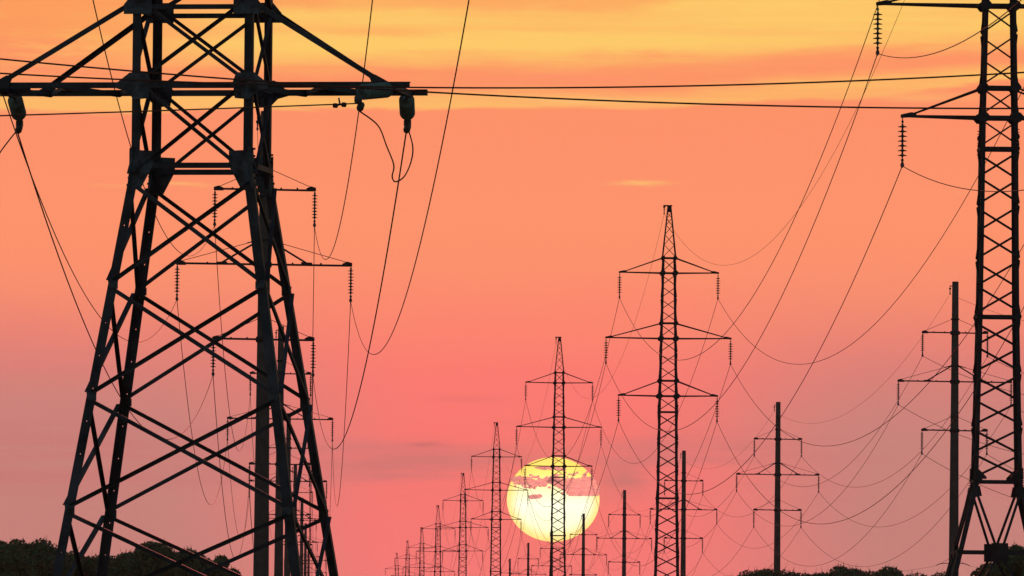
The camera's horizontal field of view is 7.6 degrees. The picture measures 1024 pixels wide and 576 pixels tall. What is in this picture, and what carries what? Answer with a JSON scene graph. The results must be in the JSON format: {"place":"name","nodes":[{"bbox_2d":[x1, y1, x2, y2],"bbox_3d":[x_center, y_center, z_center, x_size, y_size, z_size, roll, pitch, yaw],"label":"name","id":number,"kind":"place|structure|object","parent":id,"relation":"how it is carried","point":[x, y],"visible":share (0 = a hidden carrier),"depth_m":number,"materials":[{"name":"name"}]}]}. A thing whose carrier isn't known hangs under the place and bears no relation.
{"place":"outdoors","nodes":[
{"label":"outdoors","id":0,"kind":"place"},
{"bbox_2d":[0,0,1023,575],"label":"sky","id":1,"kind":"structure","parent":0,"point":[537,209],"materials":[{"name":"orange"}]},
{"bbox_2d":[507,457,599,541],"bbox_3d":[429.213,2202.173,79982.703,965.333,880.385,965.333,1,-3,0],"label":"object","id":2,"kind":"object","parent":1,"relation":"in","point":[575,505],"visible":0.68,"depth_m":79646.34,"materials":[{"name":"yellow"}]},
{"bbox_2d":[510,474,550,488],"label":"cloud","id":3,"kind":"structure","parent":0,"point":[534,483],"depth_m":49970.32,"materials":[{"name":"pink"}]},
{"bbox_2d":[529,494,541,498],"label":"cloud","id":4,"kind":"structure","parent":0,"point":[538,496],"depth_m":49961.56,"materials":[{"name":"pink"}]},
{"bbox_2d":[534,467,565,470],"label":"cloud","id":5,"kind":"structure","parent":0,"point":[550,468],"depth_m":49975.35,"materials":[{"name":"pink"}]},
{"bbox_2d":[547,471,599,495],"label":"cloud","id":6,"kind":"structure","parent":0,"point":[581,486],"depth_m":49963.02,"materials":[{"name":"pink"}]},
{"bbox_3d":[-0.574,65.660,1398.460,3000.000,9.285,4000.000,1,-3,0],"label":"ground","id":7,"kind":"structure","parent":0,"visible":0},
{"bbox_2d":[0,540,39,575],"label":"broadleaf tree","id":8,"kind":"object","parent":7,"relation":"on","point":[13,560],"visible":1,"depth_m":502.20,"materials":[{"name":"green plant"}]},
{"bbox_2d":[9,536,73,575],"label":"broadleaf tree","id":9,"kind":"object","parent":7,"relation":"on","point":[43,553],"visible":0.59,"depth_m":516.24,"materials":[{"name":"green plant"}]},
{"bbox_2d":[61,546,95,575],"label":"broadleaf tree","id":10,"kind":"object","parent":7,"relation":"on","point":[86,563],"visible":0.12,"depth_m":530.77,"materials":[{"name":"green plant"}]},
{"bbox_2d":[85,554,114,574],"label":"broadleaf tree","id":11,"kind":"object","parent":7,"relation":"on","point":[93,560],"visible":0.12,"depth_m":538.25,"materials":[{"name":"green plant"}]},
{"bbox_2d":[95,549,134,575],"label":"broadleaf tree","id":12,"kind":"object","parent":7,"relation":"on","point":[116,565],"visible":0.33,"depth_m":530.32,"materials":[{"name":"green plant"}]},
{"bbox_2d":[123,541,206,575],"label":"broadleaf tree","id":13,"kind":"object","parent":7,"relation":"on","point":[144,563],"visible":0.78,"depth_m":522.84,"materials":[{"name":"green plant"}]},
{"bbox_2d":[183,545,229,575],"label":"broadleaf tree","id":14,"kind":"object","parent":7,"relation":"on","point":[217,572],"visible":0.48,"depth_m":526.86,"materials":[{"name":"green plant"}]},
{"bbox_2d":[0,0,427,575],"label":"angle tower","id":15,"kind":"structure","parent":7,"relation":"on","point":[249,172],"depth_m":127.66,"materials":[{"name":"metal"}]},
{"bbox_2d":[0,128,18,152],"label":"jumper wire","id":16,"kind":"object","parent":15,"relation":"hanging from","point":[9,140],"visible":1,"depth_m":129.68,"materials":[{"name":"metal"}]},
{"bbox_2d":[3,96,176,341],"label":"power line","id":17,"kind":"object","parent":15,"relation":"attached to","point":[55,234],"visible":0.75,"depth_m":183.13,"materials":[{"name":"metal"}]},
{"bbox_2d":[17,134,212,439],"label":"power line","id":18,"kind":"object","parent":15,"relation":"hanging from","point":[69,284],"visible":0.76,"depth_m":152.38,"materials":[{"name":"metal"}]},
{"bbox_2d":[93,0,214,255],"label":"power line","id":19,"kind":"object","parent":15,"relation":"attached to","point":[125,127],"visible":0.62,"depth_m":187.23,"materials":[{"name":"metal"}]},
{"bbox_2d":[0,103,357,115],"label":"power line","id":20,"kind":"object","parent":15,"relation":"attached to","point":[177,109],"visible":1,"depth_m":119.67,"materials":[{"name":"metal"}]},
{"bbox_2d":[333,98,346,107],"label":"vibration damper","id":21,"kind":"object","parent":20,"relation":"attached to","point":[335,106],"visible":0.66,"depth_m":126.46,"materials":[{"name":"black metal"}]},
{"bbox_2d":[314,0,372,259],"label":"power line","id":22,"kind":"object","parent":15,"relation":"attached to","point":[354,138],"visible":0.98,"depth_m":193.58,"materials":[{"name":"metal"}]},
{"bbox_2d":[313,133,406,448],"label":"power line","id":23,"kind":"object","parent":15,"relation":"attached to","point":[378,297],"visible":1,"depth_m":155.37,"materials":[{"name":"metal"}]},
{"bbox_2d":[359,111,413,181],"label":"jumper wire","id":24,"kind":"object","parent":15,"relation":"hanging from","point":[389,151],"visible":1,"depth_m":127.92,"materials":[{"name":"metal"}]},
{"bbox_2d":[350,0,469,354],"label":"power line","id":25,"kind":"object","parent":15,"relation":"attached to","point":[433,183],"visible":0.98,"depth_m":165.69,"materials":[{"name":"metal"}]},
{"bbox_2d":[0,58,1023,108],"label":"power line","id":26,"kind":"object","parent":15,"relation":"attached to","point":[502,95],"visible":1,"depth_m":72.15,"materials":[{"name":"metal"}]},
{"bbox_2d":[0,72,1023,88],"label":"power line","id":27,"kind":"object","parent":15,"relation":"attached to","point":[517,87],"visible":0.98,"depth_m":80.17,"materials":[{"name":"metal"}]},
{"bbox_2d":[212,554,241,575],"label":"broadleaf tree","id":28,"kind":"object","parent":7,"relation":"on","point":[222,558],"visible":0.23,"depth_m":535.15,"materials":[{"name":"green plant"}]},
{"bbox_2d":[174,111,353,575],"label":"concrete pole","id":29,"kind":"object","parent":7,"relation":"on","point":[261,537],"visible":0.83,"depth_m":311.94,"materials":[{"name":"metal"}]},
{"bbox_2d":[309,385,312,560],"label":"power line","id":30,"kind":"object","parent":29,"relation":"attached to","point":[311,489],"visible":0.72,"depth_m":380.04,"materials":[{"name":"metal"}]},
{"bbox_2d":[310,228,314,404],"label":"power line","id":31,"kind":"object","parent":29,"relation":"attached to","point":[313,298],"visible":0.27,"depth_m":328.88,"materials":[{"name":"metal"}]},
{"bbox_2d":[332,303,350,505],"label":"power line","id":32,"kind":"object","parent":29,"relation":"attached to","point":[345,413],"visible":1,"depth_m":350.76,"materials":[{"name":"metal"}]},
{"bbox_2d":[226,326,333,575],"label":"concrete pole","id":33,"kind":"object","parent":7,"relation":"on","point":[278,560],"visible":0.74,"depth_m":516.87,"materials":[{"name":"concrete"}]},
{"bbox_2d":[177,302,227,504],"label":"power line","id":34,"kind":"object","parent":33,"relation":"attached to","point":[189,415],"visible":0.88,"depth_m":348.45,"materials":[{"name":"metal"}]},
{"bbox_2d":[213,377,248,556],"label":"power line","id":35,"kind":"object","parent":33,"relation":"attached to","point":[221,478],"visible":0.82,"depth_m":351.57,"materials":[{"name":"metal"}]},
{"bbox_2d":[214,227,249,450],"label":"power line","id":36,"kind":"object","parent":33,"relation":"attached to","point":[223,350],"visible":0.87,"depth_m":351.15,"materials":[{"name":"metal"}]},
{"bbox_2d":[250,396,254,469],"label":"power line","id":37,"kind":"object","parent":33,"relation":"attached to","point":[252,437],"visible":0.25,"depth_m":539.82,"materials":[{"name":"metal"}]},
{"bbox_2d":[248,413,327,575],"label":"concrete pole","id":38,"kind":"object","parent":7,"relation":"on","point":[286,556],"visible":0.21,"depth_m":703.82,"materials":[{"name":"concrete"}]},
{"bbox_2d":[227,442,248,538],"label":"power line","id":39,"kind":"object","parent":38,"relation":"attached to","point":[232,498],"visible":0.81,"depth_m":560.50,"materials":[{"name":"metal"}]},
{"bbox_2d":[310,480,311,538],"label":"power line","id":40,"kind":"object","parent":38,"relation":"attached to","point":[310,501],"visible":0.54,"depth_m":730.09,"materials":[{"name":"metal"}]},
{"bbox_2d":[269,465,315,544],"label":"concrete pole","id":41,"kind":"object","parent":7,"relation":"on","point":[294,484],"visible":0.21,"depth_m":894.71,"materials":[{"name":"concrete"}]},
{"bbox_2d":[284,501,322,575],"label":"concrete pole","id":42,"kind":"object","parent":7,"relation":"on","point":[301,542],"visible":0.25,"depth_m":1084.33,"materials":[{"name":"concrete"}]},
{"bbox_2d":[283,523,326,575],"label":"concrete pole","id":43,"kind":"object","parent":7,"relation":"on","point":[305,560],"visible":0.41,"depth_m":1289.14,"materials":[{"name":"concrete"}]},
{"bbox_2d":[290,540,326,575],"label":"concrete pole","id":44,"kind":"object","parent":7,"relation":"on","point":[308,569],"visible":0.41,"depth_m":1488.95,"materials":[{"name":"concrete"}]},
{"bbox_2d":[385,553,408,575],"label":"lattice tower","id":45,"kind":"structure","parent":7,"relation":"on","point":[397,566],"depth_m":2128.28,"materials":[{"name":"metal"}]},
{"bbox_2d":[391,541,422,575],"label":"lattice tower","id":46,"kind":"structure","parent":7,"relation":"on","point":[406,558],"depth_m":1898.59,"materials":[{"name":"metal"}]},
{"bbox_2d":[402,527,437,575],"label":"lattice tower","id":47,"kind":"structure","parent":7,"relation":"on","point":[420,543],"depth_m":1663.75,"materials":[{"name":"metal"}]},
{"bbox_2d":[416,505,457,575],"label":"lattice tower","id":48,"kind":"structure","parent":7,"relation":"on","point":[435,546],"depth_m":1442.89,"materials":[{"name":"metal"}]},
{"bbox_2d":[437,473,488,575],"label":"lattice tower","id":49,"kind":"structure","parent":7,"relation":"on","point":[465,544],"depth_m":1227.22,"materials":[{"name":"metal"}]},
{"bbox_2d":[463,422,528,575],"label":"lattice tower","id":50,"kind":"structure","parent":7,"relation":"on","point":[492,489],"depth_m":984.52,"materials":[{"name":"metal"}]},
{"bbox_2d":[521,484,591,575],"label":"power line","id":51,"kind":"object","parent":50,"relation":"attached to","point":[578,537],"visible":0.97,"depth_m":779.75,"materials":[{"name":"metal"}]},
{"bbox_2d":[501,559,518,575],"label":"concrete pole","id":52,"kind":"object","parent":7,"relation":"on","point":[509,560],"visible":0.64,"depth_m":1700.79,"materials":[{"name":"concrete"}]},
{"bbox_2d":[510,543,545,575],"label":"concrete pole","id":53,"kind":"object","parent":7,"relation":"on","point":[528,558],"visible":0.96,"depth_m":1525.00,"materials":[{"name":"concrete"}]},
{"bbox_2d":[531,534,571,575],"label":"concrete pole","id":54,"kind":"object","parent":7,"relation":"on","point":[552,559],"visible":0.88,"depth_m":1349.16,"materials":[{"name":"concrete"}]},
{"bbox_2d":[515,337,602,575],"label":"lattice tower","id":55,"kind":"structure","parent":7,"relation":"on","point":[563,427],"depth_m":737.82,"materials":[{"name":"metal"}]},
{"bbox_2d":[465,449,515,551],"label":"power line","id":56,"kind":"object","parent":55,"relation":"attached to","point":[501,515],"visible":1,"depth_m":804.80,"materials":[{"name":"metal"}]},
{"bbox_2d":[471,485,524,573],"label":"power line","id":57,"kind":"object","parent":55,"relation":"attached to","point":[511,541],"visible":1,"depth_m":794.27,"materials":[{"name":"metal"}]},
{"bbox_2d":[471,400,525,518],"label":"power line","id":58,"kind":"object","parent":55,"relation":"attached to","point":[511,472],"visible":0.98,"depth_m":799.20,"materials":[{"name":"metal"}]},
{"bbox_2d":[522,409,590,520],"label":"power line","id":59,"kind":"object","parent":55,"relation":"attached to","point":[573,475],"visible":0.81,"depth_m":795.34,"materials":[{"name":"metal"}]},
{"bbox_2d":[516,364,605,506],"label":"power line","id":60,"kind":"object","parent":55,"relation":"attached to","point":[581,452],"visible":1,"depth_m":554.59,"materials":[{"name":"metal"}]},
{"bbox_2d":[528,446,600,558],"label":"power line","id":61,"kind":"object","parent":55,"relation":"attached to","point":[582,514],"visible":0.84,"depth_m":794.79,"materials":[{"name":"metal"}]},
{"bbox_2d":[525,424,617,547],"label":"power line","id":62,"kind":"object","parent":55,"relation":"attached to","point":[590,507],"visible":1,"depth_m":564.47,"materials":[{"name":"metal"}]},
{"bbox_2d":[526,301,618,460],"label":"power line","id":63,"kind":"object","parent":55,"relation":"attached to","point":[592,400],"visible":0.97,"depth_m":560.37,"materials":[{"name":"metal"}]},
{"bbox_2d":[556,216,663,398],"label":"power line","id":64,"kind":"object","parent":55,"relation":"attached to","point":[633,326],"visible":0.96,"depth_m":551.53,"materials":[{"name":"metal"}]},
{"bbox_2d":[592,423,716,565],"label":"power line","id":65,"kind":"object","parent":55,"relation":"attached to","point":[684,511],"visible":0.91,"depth_m":550.70,"materials":[{"name":"metal"}]},
{"bbox_2d":[593,300,717,463],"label":"power line","id":66,"kind":"object","parent":55,"relation":"attached to","point":[680,406],"visible":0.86,"depth_m":566.60,"materials":[{"name":"metal"}]},
{"bbox_2d":[560,514,606,575],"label":"concrete pole","id":67,"kind":"object","parent":7,"relation":"on","point":[583,548],"visible":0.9,"depth_m":1165.28,"materials":[{"name":"concrete"}]},
{"bbox_2d":[596,490,651,575],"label":"concrete pole","id":68,"kind":"object","parent":7,"relation":"on","point":[624,538],"visible":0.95,"depth_m":989.46,"materials":[{"name":"concrete"}]},
{"bbox_2d":[604,205,732,575],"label":"lattice tower","id":69,"kind":"structure","parent":7,"relation":"on","point":[675,338],"depth_m":500.02,"materials":[{"name":"metal"}]},
{"bbox_2d":[601,367,729,516],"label":"power line","id":70,"kind":"object","parent":69,"relation":"attached to","point":[696,457],"visible":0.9,"depth_m":548.93,"materials":[{"name":"metal"}]},
{"bbox_2d":[649,451,717,575],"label":"concrete pole","id":71,"kind":"object","parent":7,"relation":"on","point":[683,500],"visible":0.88,"depth_m":813.62,"materials":[{"name":"concrete"}]},
{"bbox_2d":[727,563,783,575],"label":"broadleaf tree","id":72,"kind":"object","parent":7,"relation":"on","point":[756,572],"visible":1,"depth_m":628.68,"materials":[{"name":"green plant"}]},
{"bbox_2d":[735,402,819,570],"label":"concrete pole","id":73,"kind":"object","parent":7,"relation":"on","point":[777,474],"visible":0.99,"depth_m":659.80,"materials":[{"name":"concrete"}]},
{"bbox_2d":[650,493,735,547],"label":"power line","id":74,"kind":"object","parent":73,"relation":"attached to","point":[705,536],"visible":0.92,"depth_m":709.08,"materials":[{"name":"metal"}]},
{"bbox_2d":[671,457,753,516],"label":"power line","id":75,"kind":"object","parent":73,"relation":"attached to","point":[718,506],"visible":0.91,"depth_m":723.82,"materials":[{"name":"metal"}]},
{"bbox_2d":[703,459,799,516],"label":"power line","id":76,"kind":"object","parent":73,"relation":"attached to","point":[761,507],"visible":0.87,"depth_m":723.03,"materials":[{"name":"metal"}]},
{"bbox_2d":[717,495,816,547],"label":"power line","id":77,"kind":"object","parent":73,"relation":"attached to","point":[781,537],"visible":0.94,"depth_m":699.23,"materials":[{"name":"metal"}]},
{"bbox_2d":[802,456,985,566],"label":"power line","id":78,"kind":"object","parent":73,"relation":"attached to","point":[900,554],"visible":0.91,"depth_m":559.49,"materials":[{"name":"metal"}]},
{"bbox_2d":[775,567,814,575],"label":"broadleaf tree","id":79,"kind":"object","parent":7,"relation":"on","point":[789,573],"visible":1,"depth_m":632.92,"materials":[{"name":"green plant"}]},
{"bbox_2d":[814,561,869,575],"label":"broadleaf tree","id":80,"kind":"object","parent":7,"relation":"on","point":[843,570],"visible":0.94,"depth_m":635.48,"materials":[{"name":"green plant"}]},
{"bbox_2d":[859,563,926,575],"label":"broadleaf tree","id":81,"kind":"object","parent":7,"relation":"on","point":[888,571],"visible":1,"depth_m":628.95,"materials":[{"name":"green plant"}]},
{"bbox_2d":[913,567,945,575],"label":"broadleaf tree","id":82,"kind":"object","parent":7,"relation":"on","point":[939,574],"visible":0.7,"depth_m":639.08,"materials":[{"name":"green plant"}]},
{"bbox_2d":[873,0,1023,575],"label":"lattice tower","id":83,"kind":"structure","parent":7,"relation":"on","point":[994,552],"depth_m":256.00,"materials":[{"name":"metal"}]},
{"bbox_2d":[606,56,876,431],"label":"power line","id":84,"kind":"object","parent":83,"relation":"attached to","point":[792,272],"visible":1,"depth_m":301.33,"materials":[{"name":"metal"}]},
{"bbox_2d":[620,0,879,359],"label":"power line","id":85,"kind":"object","parent":83,"relation":"attached to","point":[798,209],"visible":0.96,"depth_m":312.76,"materials":[{"name":"metal"}]},
{"bbox_2d":[619,168,901,494],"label":"power line","id":86,"kind":"object","parent":83,"relation":"attached to","point":[809,368],"visible":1,"depth_m":303.56,"materials":[{"name":"metal"}]},
{"bbox_2d":[664,0,904,264],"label":"power line","id":87,"kind":"object","parent":83,"relation":"attached to","point":[825,167],"visible":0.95,"depth_m":339.04,"materials":[{"name":"metal"}]},
{"bbox_2d":[717,307,1023,523],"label":"power line","id":88,"kind":"object","parent":83,"relation":"attached to","point":[899,483],"visible":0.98,"depth_m":346.73,"materials":[{"name":"metal"}]},
{"bbox_2d":[718,87,1023,364],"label":"power line","id":89,"kind":"object","parent":83,"relation":"attached to","point":[902,292],"visible":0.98,"depth_m":345.23,"materials":[{"name":"metal"}]},
{"bbox_2d":[730,245,1023,445],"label":"power line","id":90,"kind":"object","parent":83,"relation":"attached to","point":[906,405],"visible":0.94,"depth_m":354.75,"materials":[{"name":"metal"}]},
{"bbox_2d":[878,0,1021,57],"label":"power line","id":91,"kind":"object","parent":83,"relation":"attached to","point":[960,42],"visible":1,"depth_m":208.53,"materials":[{"name":"metal"}]},
{"bbox_2d":[902,166,1023,191],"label":"power line","id":92,"kind":"object","parent":83,"relation":"attached to","point":[964,188],"visible":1,"depth_m":224.27,"materials":[{"name":"metal"}]},
{"bbox_2d":[897,281,1011,575],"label":"concrete pole","id":93,"kind":"object","parent":7,"relation":"on","point":[955,333],"visible":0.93,"depth_m":479.02,"materials":[{"name":"concrete"}]},
{"bbox_2d":[737,407,896,525],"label":"power line","id":94,"kind":"object","parent":93,"relation":"attached to","point":[838,496],"visible":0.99,"depth_m":532.24,"materials":[{"name":"metal"}]},
{"bbox_2d":[755,456,920,565],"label":"power line","id":95,"kind":"object","parent":93,"relation":"attached to","point":[853,546],"visible":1,"depth_m":539.80,"materials":[{"name":"metal"}]},
{"bbox_2d":[755,357,921,486],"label":"power line","id":96,"kind":"object","parent":93,"relation":"attached to","point":[861,451],"visible":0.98,"depth_m":543.69,"materials":[{"name":"metal"}]},
{"bbox_2d":[776,296,948,423],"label":"power line","id":97,"kind":"object","parent":93,"relation":"attached to","point":[873,393],"visible":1,"depth_m":544.82,"materials":[{"name":"metal"}]},
{"bbox_2d":[801,358,986,486],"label":"power line","id":98,"kind":"object","parent":93,"relation":"attached to","point":[914,457],"visible":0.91,"depth_m":539.45,"materials":[{"name":"metal"}]},
{"bbox_2d":[820,408,1009,526],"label":"power line","id":99,"kind":"object","parent":93,"relation":"attached to","point":[935,501],"visible":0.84,"depth_m":537.67,"materials":[{"name":"metal"}]},
{"bbox_2d":[899,405,1012,451],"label":"power line","id":100,"kind":"object","parent":93,"relation":"attached to","point":[953,432],"visible":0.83,"depth_m":456.81,"materials":[{"name":"metal"}]},
{"bbox_2d":[923,454,1012,497],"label":"power line","id":101,"kind":"object","parent":93,"relation":"attached to","point":[966,478],"visible":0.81,"depth_m":461.75,"materials":[{"name":"metal"}]},
{"bbox_2d":[923,356,1023,394],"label":"power line","id":102,"kind":"object","parent":93,"relation":"attached to","point":[963,375],"visible":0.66,"depth_m":464.64,"materials":[{"name":"metal"}]},
{"bbox_2d":[970,562,995,575],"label":"broadleaf tree","id":103,"kind":"object","parent":7,"relation":"on","point":[975,572],"visible":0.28,"depth_m":433.44,"materials":[{"name":"green plant"}]},
{"bbox_2d":[985,542,1023,575],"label":"broadleaf tree","id":104,"kind":"object","parent":7,"relation":"on","point":[1015,563],"visible":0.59,"depth_m":391.09,"materials":[{"name":"green plant"}]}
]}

